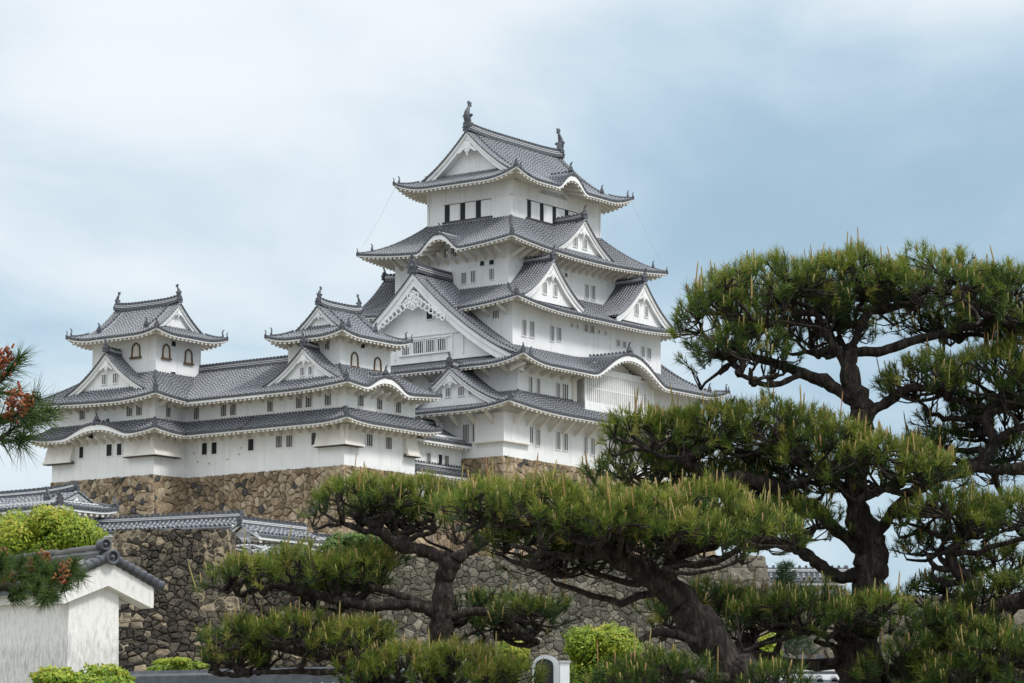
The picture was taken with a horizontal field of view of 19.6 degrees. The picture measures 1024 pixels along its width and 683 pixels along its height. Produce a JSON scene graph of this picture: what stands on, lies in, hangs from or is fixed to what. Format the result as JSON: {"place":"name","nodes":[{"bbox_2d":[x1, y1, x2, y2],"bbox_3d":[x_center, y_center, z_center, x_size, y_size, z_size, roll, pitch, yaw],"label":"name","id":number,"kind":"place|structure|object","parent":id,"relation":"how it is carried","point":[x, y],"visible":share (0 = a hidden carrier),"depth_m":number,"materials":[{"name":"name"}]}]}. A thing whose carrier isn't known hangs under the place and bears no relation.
{"place":"outdoors","nodes":[
{"label":"outdoors","id":0,"kind":"place"},
{"bbox_2d":[0,0,1023,594],"label":"sky","id":1,"kind":"structure","parent":0,"point":[240,155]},
{"bbox_3d":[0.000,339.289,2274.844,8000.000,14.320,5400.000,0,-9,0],"label":"ground","id":2,"kind":"structure","parent":0,"visible":0},
{"bbox_2d":[0,341,95,616],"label":"pine tree","id":3,"kind":"object","parent":2,"relation":"on","point":[39,577],"visible":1,"depth_m":6.61,"materials":[{"name":"green plant"}]},
{"bbox_2d":[0,502,109,554],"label":"round tree","id":4,"kind":"object","parent":2,"relation":"on","point":[63,529],"visible":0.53,"depth_m":61.25,"materials":[{"name":"green plant"}]},
{"bbox_2d":[0,481,118,537],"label":"gatehouse","id":5,"kind":"object","parent":2,"relation":"on","point":[70,494],"visible":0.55,"depth_m":165.76,"materials":[{"name":"grey tile"}]},
{"bbox_2d":[27,661,135,682],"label":"shrub","id":6,"kind":"object","parent":2,"relation":"on","point":[106,673],"visible":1,"depth_m":23.72,"materials":[{"name":"green plant"}]},
{"bbox_2d":[0,538,164,682],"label":"plaster wall","id":7,"kind":"structure","parent":2,"relation":"on","point":[75,632],"depth_m":34.05,"materials":[{"name":"white paint"}]},
{"bbox_2d":[94,510,243,542],"label":"plaster wall","id":8,"kind":"structure","parent":2,"relation":"on","point":[208,520],"depth_m":163.76,"materials":[{"name":"tile"}]},
{"bbox_2d":[143,656,208,670],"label":"shrub","id":9,"kind":"object","parent":2,"relation":"on","point":[177,663],"visible":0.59,"depth_m":109.06,"materials":[{"name":"green plant"}]},
{"bbox_2d":[111,528,251,670],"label":"stone wall","id":10,"kind":"structure","parent":2,"relation":"on","point":[164,627],"depth_m":148.94,"materials":[{"name":"grey stone"}]},
{"bbox_2d":[235,544,269,552],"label":"metal barrier","id":11,"kind":"object","parent":10,"relation":"on","point":[264,548],"visible":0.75,"depth_m":151.77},
{"bbox_2d":[50,464,439,555],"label":"stone base","id":12,"kind":"object","parent":2,"relation":"on","point":[273,495],"visible":0.12,"depth_m":227.47,"materials":[{"name":"brown stone"}]},
{"bbox_2d":[26,284,227,482],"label":"keep","id":13,"kind":"structure","parent":12,"relation":"on","point":[127,393],"depth_m":231.91,"materials":[{"name":"white paint"}]},
{"bbox_2d":[78,446,84,458],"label":"window","id":14,"kind":"structure","parent":13,"relation":"in","point":[81,449],"depth_m":233.25,"materials":[{"name":"black paint"}]},
{"bbox_2d":[78,409,85,420],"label":"window","id":15,"kind":"structure","parent":13,"relation":"in","point":[82,416],"depth_m":233.65,"materials":[{"name":"white paint"}]},
{"bbox_2d":[105,443,112,456],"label":"window","id":16,"kind":"structure","parent":13,"relation":"in","point":[109,447],"depth_m":231.49,"materials":[{"name":"black paint"}]},
{"bbox_2d":[116,442,122,455],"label":"window","id":17,"kind":"structure","parent":13,"relation":"in","point":[119,446],"depth_m":230.87,"materials":[{"name":"black paint"}]},
{"bbox_2d":[126,404,133,417],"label":"window","id":18,"kind":"structure","parent":13,"relation":"in","point":[129,411],"depth_m":230.70,"materials":[{"name":"white paint"}]},
{"bbox_2d":[129,343,141,358],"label":"bell window","id":19,"kind":"structure","parent":13,"relation":"in","point":[135,350],"depth_m":232.23,"materials":[{"name":"paint"}]},
{"bbox_2d":[135,403,142,416],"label":"window","id":20,"kind":"structure","parent":13,"relation":"in","point":[138,410],"depth_m":230.08,"materials":[{"name":"white paint"}]},
{"bbox_2d":[161,343,171,360],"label":"bell window","id":21,"kind":"structure","parent":13,"relation":"in","point":[166,351],"depth_m":231.94,"materials":[{"name":"paint"}]},
{"bbox_2d":[165,404,171,417],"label":"window","id":22,"kind":"structure","parent":13,"relation":"in","point":[168,411],"depth_m":230.31,"materials":[{"name":"white paint"}]},
{"bbox_2d":[170,340,176,347],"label":"window","id":23,"kind":"structure","parent":13,"relation":"in","point":[173,342],"depth_m":232.74,"materials":[{"name":"black paint"}]},
{"bbox_2d":[183,349,193,365],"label":"bell window","id":24,"kind":"structure","parent":13,"relation":"in","point":[188,353],"depth_m":233.93,"materials":[{"name":"paint"}]},
{"bbox_2d":[173,355,287,477],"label":"corridor","id":25,"kind":"object","parent":12,"relation":"on","point":[223,396],"visible":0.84,"depth_m":229.53,"materials":[{"name":"white paint"}]},
{"bbox_2d":[193,406,199,420],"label":"window","id":26,"kind":"structure","parent":25,"relation":"in","point":[196,413],"depth_m":231.21,"materials":[{"name":"white paint"}]},
{"bbox_2d":[201,442,207,455],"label":"window","id":27,"kind":"structure","parent":25,"relation":"in","point":[204,445],"depth_m":230.31,"materials":[{"name":"black paint"}]},
{"bbox_2d":[210,441,217,454],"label":"window","id":28,"kind":"structure","parent":25,"relation":"in","point":[214,445],"depth_m":229.69,"materials":[{"name":"black paint"}]},
{"bbox_2d":[220,404,226,416],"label":"window","id":29,"kind":"structure","parent":25,"relation":"in","point":[223,410],"depth_m":229.55,"materials":[{"name":"white paint"}]},
{"bbox_2d":[229,403,236,416],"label":"window","id":30,"kind":"structure","parent":25,"relation":"in","point":[232,409],"depth_m":228.99,"materials":[{"name":"white paint"}]},
{"bbox_2d":[247,438,254,451],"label":"window","id":31,"kind":"structure","parent":25,"relation":"in","point":[250,441],"depth_m":227.46,"materials":[{"name":"black paint"}]},
{"bbox_2d":[240,286,442,474],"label":"keep","id":32,"kind":"structure","parent":12,"relation":"on","point":[340,391],"depth_m":225.29,"materials":[{"name":"white paint"}]},
{"bbox_2d":[266,399,273,412],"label":"window","id":33,"kind":"structure","parent":32,"relation":"in","point":[269,405],"depth_m":226.79,"materials":[{"name":"white paint"}]},
{"bbox_2d":[275,435,282,448],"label":"window","id":34,"kind":"structure","parent":32,"relation":"in","point":[278,438],"depth_m":225.80,"materials":[{"name":"white paint"}]},
{"bbox_2d":[285,434,292,447],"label":"window","id":35,"kind":"structure","parent":32,"relation":"in","point":[289,437],"depth_m":225.19,"materials":[{"name":"white paint"}]},
{"bbox_2d":[295,395,302,409],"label":"window","id":36,"kind":"structure","parent":32,"relation":"in","point":[298,402],"depth_m":225.08,"materials":[{"name":"white paint"}]},
{"bbox_2d":[305,395,312,408],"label":"window","id":37,"kind":"structure","parent":32,"relation":"in","point":[308,401],"depth_m":224.48,"materials":[{"name":"white paint"}]},
{"bbox_2d":[310,431,316,445],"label":"window","id":38,"kind":"structure","parent":32,"relation":"in","point":[313,434],"depth_m":223.82,"materials":[{"name":"white paint"}]},
{"bbox_2d":[324,340,330,350],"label":"window","id":39,"kind":"structure","parent":32,"relation":"in","point":[327,346],"depth_m":225.52,"materials":[{"name":"white paint"}]},
{"bbox_2d":[324,393,331,406],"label":"window","id":40,"kind":"structure","parent":32,"relation":"in","point":[327,399],"depth_m":223.44,"materials":[{"name":"white paint"}]},
{"bbox_2d":[350,351,359,367],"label":"bell window","id":41,"kind":"structure","parent":32,"relation":"in","point":[354,356],"depth_m":226.07,"materials":[{"name":"paint"}]},
{"bbox_2d":[357,394,363,407],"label":"window","id":42,"kind":"structure","parent":32,"relation":"in","point":[360,399],"depth_m":224.01,"materials":[{"name":"white paint"}]},
{"bbox_2d":[365,433,372,447],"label":"window","id":43,"kind":"structure","parent":32,"relation":"in","point":[369,436],"depth_m":224.42,"materials":[{"name":"white paint"}]},
{"bbox_2d":[374,357,382,371],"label":"bell window","id":44,"kind":"structure","parent":32,"relation":"in","point":[377,361],"depth_m":228.29,"materials":[{"name":"paint"}]},
{"bbox_2d":[376,397,382,410],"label":"window","id":45,"kind":"structure","parent":32,"relation":"in","point":[379,403],"depth_m":225.77,"materials":[{"name":"white paint"}]},
{"bbox_2d":[385,436,392,450],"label":"window","id":46,"kind":"structure","parent":32,"relation":"in","point":[388,439],"depth_m":226.35,"materials":[{"name":"white paint"}]},
{"bbox_2d":[395,401,401,413],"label":"window","id":47,"kind":"structure","parent":32,"relation":"in","point":[398,406],"depth_m":227.68,"materials":[{"name":"white paint"}]},
{"bbox_2d":[128,661,411,682],"label":"plaster wall","id":48,"kind":"structure","parent":2,"relation":"on","point":[182,676],"depth_m":58.39,"materials":[{"name":"tile"}]},
{"bbox_2d":[231,516,322,554],"label":"plaster wall","id":49,"kind":"structure","parent":2,"relation":"on","point":[259,530],"depth_m":157.06,"materials":[{"name":"tile"}]},
{"bbox_2d":[236,555,386,667],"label":"stone wall","id":50,"kind":"structure","parent":2,"relation":"on","point":[271,598],"depth_m":149.60,"materials":[{"name":"grey stone"}]},
{"bbox_2d":[236,540,298,554],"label":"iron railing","id":51,"kind":"object","parent":50,"relation":"on","point":[258,543],"visible":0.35,"depth_m":153.18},
{"bbox_2d":[310,532,338,554],"label":"plaster wall","id":52,"kind":"structure","parent":2,"relation":"on","point":[322,537],"depth_m":169.62,"materials":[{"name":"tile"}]},
{"bbox_2d":[320,531,382,665],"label":"shrub","id":53,"kind":"object","parent":2,"relation":"on","point":[348,538],"visible":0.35,"depth_m":148.10,"materials":[{"name":"green plant"}]},
{"bbox_2d":[188,454,586,682],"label":"pine tree","id":54,"kind":"object","parent":2,"relation":"on","point":[364,659],"visible":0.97,"depth_m":39.77,"materials":[{"name":"green plant"}]},
{"bbox_2d":[415,417,471,550],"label":"connecting wing","id":55,"kind":"structure","parent":2,"relation":"on","point":[441,453],"depth_m":232.71,"materials":[{"name":"white paint"}]},
{"bbox_2d":[426,452,431,463],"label":"window","id":56,"kind":"structure","parent":55,"relation":"in","point":[428,453],"depth_m":231.89,"materials":[{"name":"white paint"}]},
{"bbox_2d":[437,453,442,464],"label":"window","id":57,"kind":"structure","parent":55,"relation":"in","point":[439,456],"depth_m":233.02,"materials":[{"name":"white paint"}]},
{"bbox_2d":[444,455,449,465],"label":"window","id":58,"kind":"structure","parent":55,"relation":"in","point":[446,460],"depth_m":233.71,"materials":[{"name":"white paint"}]},
{"bbox_2d":[488,638,530,682],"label":"shrub","id":59,"kind":"object","parent":2,"relation":"on","point":[504,646],"visible":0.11,"depth_m":52.40,"materials":[{"name":"green plant"}]},
{"bbox_2d":[532,655,570,682],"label":"archway","id":60,"kind":"object","parent":2,"relation":"on","point":[559,673],"visible":0.73,"depth_m":47.75,"materials":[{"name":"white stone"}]},
{"bbox_2d":[363,555,784,682],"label":"stone wall","id":61,"kind":"structure","parent":2,"relation":"on","point":[415,577],"depth_m":149.61,"materials":[{"name":"grey stone"}]},
{"bbox_2d":[450,455,715,555],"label":"stone base","id":62,"kind":"object","parent":2,"relation":"on","point":[523,467],"visible":0.06,"depth_m":234.27,"materials":[{"name":"brown stone"}]},
{"bbox_2d":[356,100,729,480],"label":"keep","id":63,"kind":"structure","parent":62,"relation":"on","point":[513,295],"depth_m":244.63,"materials":[{"name":"white paint"}]},
{"bbox_2d":[402,345,410,355],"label":"window","id":64,"kind":"structure","parent":63,"relation":"in","point":[406,351],"depth_m":242.48,"materials":[{"name":"white paint"}]},
{"bbox_2d":[412,340,423,354],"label":"window","id":65,"kind":"structure","parent":63,"relation":"in","point":[418,346],"depth_m":241.77,"materials":[{"name":"white paint"}]},
{"bbox_2d":[426,309,433,319],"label":"window","id":66,"kind":"structure","parent":63,"relation":"in","point":[428,316],"depth_m":241.54,"materials":[{"name":"black paint"}]},
{"bbox_2d":[425,339,435,352],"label":"window","id":67,"kind":"structure","parent":63,"relation":"in","point":[430,344],"depth_m":241.07,"materials":[{"name":"white paint"}]},
{"bbox_2d":[437,337,446,351],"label":"window","id":68,"kind":"structure","parent":63,"relation":"in","point":[441,342],"depth_m":240.36,"materials":[{"name":"white paint"}]},
{"bbox_2d":[443,248,448,257],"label":"window","id":69,"kind":"structure","parent":63,"relation":"in","point":[445,250],"depth_m":246.96,"materials":[{"name":"white paint"}]},
{"bbox_2d":[444,203,458,221],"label":"window","id":70,"kind":"structure","parent":63,"relation":"in","point":[451,211],"depth_m":250.18,"materials":[{"name":"white paint"}]},
{"bbox_2d":[450,247,458,256],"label":"window","id":71,"kind":"structure","parent":63,"relation":"in","point":[452,250],"depth_m":246.48,"materials":[{"name":"white paint"}]},
{"bbox_2d":[461,271,466,284],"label":"window","id":72,"kind":"structure","parent":63,"relation":"in","point":[463,274],"depth_m":245.46,"materials":[{"name":"white paint"}]},
{"bbox_2d":[462,423,469,442],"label":"window","id":73,"kind":"structure","parent":63,"relation":"in","point":[465,427],"depth_m":235.48,"materials":[{"name":"white paint"}]},
{"bbox_2d":[459,201,474,219],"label":"window","id":74,"kind":"structure","parent":63,"relation":"in","point":[466,210],"depth_m":249.20,"materials":[{"name":"white paint"}]},
{"bbox_2d":[470,270,475,282],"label":"window","id":75,"kind":"structure","parent":63,"relation":"in","point":[472,272],"depth_m":244.92,"materials":[{"name":"white paint"}]},
{"bbox_2d":[472,423,474,442],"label":"window","id":76,"kind":"structure","parent":63,"relation":"in","point":[473,427],"depth_m":235.02,"materials":[{"name":"white paint"}]},
{"bbox_2d":[479,260,484,266],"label":"window","id":77,"kind":"structure","parent":63,"relation":"in","point":[482,262],"depth_m":244.50,"materials":[{"name":"black paint"}]},
{"bbox_2d":[475,198,491,217],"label":"window","id":78,"kind":"structure","parent":63,"relation":"in","point":[482,208],"depth_m":248.23,"materials":[{"name":"white paint"}]},
{"bbox_2d":[488,259,494,265],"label":"window","id":79,"kind":"structure","parent":63,"relation":"in","point":[491,262],"depth_m":243.97,"materials":[{"name":"black paint"}]},
{"bbox_2d":[489,268,494,280],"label":"window","id":80,"kind":"structure","parent":63,"relation":"in","point":[491,270],"depth_m":243.79,"materials":[{"name":"white paint"}]},
{"bbox_2d":[492,309,499,318],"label":"window","id":81,"kind":"structure","parent":63,"relation":"in","point":[495,313],"depth_m":240.65,"materials":[{"name":"white paint"}]},
{"bbox_2d":[521,319,526,336],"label":"window","id":82,"kind":"structure","parent":63,"relation":"in","point":[523,321],"depth_m":240.71,"materials":[{"name":"white paint"}]},
{"bbox_2d":[528,376,532,392],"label":"window","id":83,"kind":"structure","parent":63,"relation":"in","point":[530,378],"depth_m":236.86,"materials":[{"name":"white paint"}]},
{"bbox_2d":[529,320,534,338],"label":"window","id":84,"kind":"structure","parent":63,"relation":"in","point":[531,323],"depth_m":241.60,"materials":[{"name":"white paint"}]},
{"bbox_2d":[530,426,533,443],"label":"window","id":85,"kind":"structure","parent":63,"relation":"in","point":[531,427],"depth_m":236.40,"materials":[{"name":"white paint"}]},
{"bbox_2d":[526,199,539,219],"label":"window","id":86,"kind":"structure","parent":63,"relation":"in","point":[532,207],"depth_m":248.96,"materials":[{"name":"white paint"}]},
{"bbox_2d":[535,427,540,446],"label":"window","id":87,"kind":"structure","parent":63,"relation":"in","point":[537,432],"depth_m":237.04,"materials":[{"name":"white paint"}]},
{"bbox_2d":[536,377,540,393],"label":"window","id":88,"kind":"structure","parent":63,"relation":"in","point":[538,380],"depth_m":237.79,"materials":[{"name":"white paint"}]},
{"bbox_2d":[539,203,551,222],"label":"window","id":89,"kind":"structure","parent":63,"relation":"in","point":[545,211],"depth_m":250.42,"materials":[{"name":"white paint"}]},
{"bbox_2d":[549,325,554,341],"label":"window","id":90,"kind":"structure","parent":63,"relation":"in","point":[551,327],"depth_m":243.85,"materials":[{"name":"white paint"}]},
{"bbox_2d":[551,206,563,223],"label":"window","id":91,"kind":"structure","parent":63,"relation":"in","point":[556,212],"depth_m":251.77,"materials":[{"name":"white paint"}]},
{"bbox_2d":[555,382,560,397],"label":"window","id":92,"kind":"structure","parent":63,"relation":"in","point":[557,384],"depth_m":239.89,"materials":[{"name":"white paint"}]},
{"bbox_2d":[555,431,560,450],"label":"window","id":93,"kind":"structure","parent":63,"relation":"in","point":[557,433],"depth_m":239.25,"materials":[{"name":"white paint"}]},
{"bbox_2d":[556,326,561,341],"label":"window","id":94,"kind":"structure","parent":63,"relation":"in","point":[558,329],"depth_m":244.68,"materials":[{"name":"white paint"}]},
{"bbox_2d":[562,383,568,398],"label":"window","id":95,"kind":"structure","parent":63,"relation":"in","point":[565,387],"depth_m":240.77,"materials":[{"name":"white paint"}]},
{"bbox_2d":[563,433,568,451],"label":"window","id":96,"kind":"structure","parent":63,"relation":"in","point":[565,436],"depth_m":240.18,"materials":[{"name":"white paint"}]},
{"bbox_2d":[564,209,576,216],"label":"window","id":97,"kind":"structure","parent":63,"relation":"in","point":[566,212],"depth_m":253.25,"materials":[{"name":"white paint"}]},
{"bbox_2d":[583,436,587,454],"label":"window","id":98,"kind":"structure","parent":63,"relation":"in","point":[585,440],"depth_m":242.36,"materials":[{"name":"white paint"}]},
{"bbox_2d":[583,323,588,332],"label":"window","id":99,"kind":"structure","parent":63,"relation":"in","point":[586,326],"depth_m":247.99,"materials":[{"name":"white paint"}]},
{"bbox_2d":[584,283,588,299],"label":"window","id":100,"kind":"structure","parent":63,"relation":"in","point":[586,286],"depth_m":251.65,"materials":[{"name":"white paint"}]},
{"bbox_2d":[589,324,594,334],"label":"window","id":101,"kind":"structure","parent":63,"relation":"in","point":[591,327],"depth_m":248.60,"materials":[{"name":"white paint"}]},
{"bbox_2d":[590,437,595,455],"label":"window","id":102,"kind":"structure","parent":63,"relation":"in","point":[592,449],"depth_m":243.19,"materials":[{"name":"white paint"}]},
{"bbox_2d":[591,284,595,300],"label":"window","id":103,"kind":"structure","parent":63,"relation":"in","point":[593,287],"depth_m":252.54,"materials":[{"name":"white paint"}]},
{"bbox_2d":[616,339,620,347],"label":"window","id":104,"kind":"structure","parent":63,"relation":"in","point":[618,342],"depth_m":251.71,"materials":[{"name":"white paint"}]},
{"bbox_2d":[640,345,644,357],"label":"window","id":105,"kind":"structure","parent":63,"relation":"in","point":[642,348],"depth_m":254.55,"materials":[{"name":"white paint"}]},
{"bbox_2d":[646,347,651,359],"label":"window","id":106,"kind":"structure","parent":63,"relation":"in","point":[648,350],"depth_m":255.36,"materials":[{"name":"white paint"}]},
{"bbox_2d":[561,619,643,682],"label":"shrub","id":107,"kind":"object","parent":2,"relation":"on","point":[580,649],"visible":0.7,"depth_m":51.42,"materials":[{"name":"green plant"}]},
{"bbox_2d":[421,455,819,682],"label":"pine tree","id":108,"kind":"object","parent":2,"relation":"on","point":[605,523],"visible":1,"depth_m":34.54,"materials":[{"name":"green plant"}]},
{"bbox_2d":[758,632,783,672],"bbox_3d":[4.956,7.197,57.531,0.595,3.157,0.840,-8,-12,42],"label":"shrub","id":109,"kind":"object","parent":2,"relation":"on","point":[768,648],"visible":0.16,"depth_m":57.76,"materials":[{"name":"green plant"}]},
{"bbox_2d":[771,558,819,657],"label":"conifer","id":110,"kind":"object","parent":2,"relation":"on","point":[784,569],"visible":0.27,"depth_m":149.62,"materials":[{"name":"green wood"}]},
{"bbox_2d":[575,226,1023,682],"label":"pine tree","id":111,"kind":"object","parent":2,"relation":"on","point":[953,625],"visible":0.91,"depth_m":37.79,"materials":[{"name":"green plant"}]},
{"bbox_2d":[766,565,848,594],"label":"plaster wall","id":112,"kind":"structure","parent":2,"relation":"on","point":[802,573],"depth_m":165.66,"materials":[{"name":"tile"}]},
{"bbox_2d":[771,654,894,682],"label":"plaster wall","id":113,"kind":"structure","parent":2,"relation":"on","point":[828,676],"depth_m":61.45,"materials":[{"name":"paint"}]},
{"bbox_2d":[782,594,1023,682],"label":"stone wall","id":114,"kind":"structure","parent":2,"relation":"on","point":[826,652],"depth_m":159.14,"materials":[{"name":"grey stone"}]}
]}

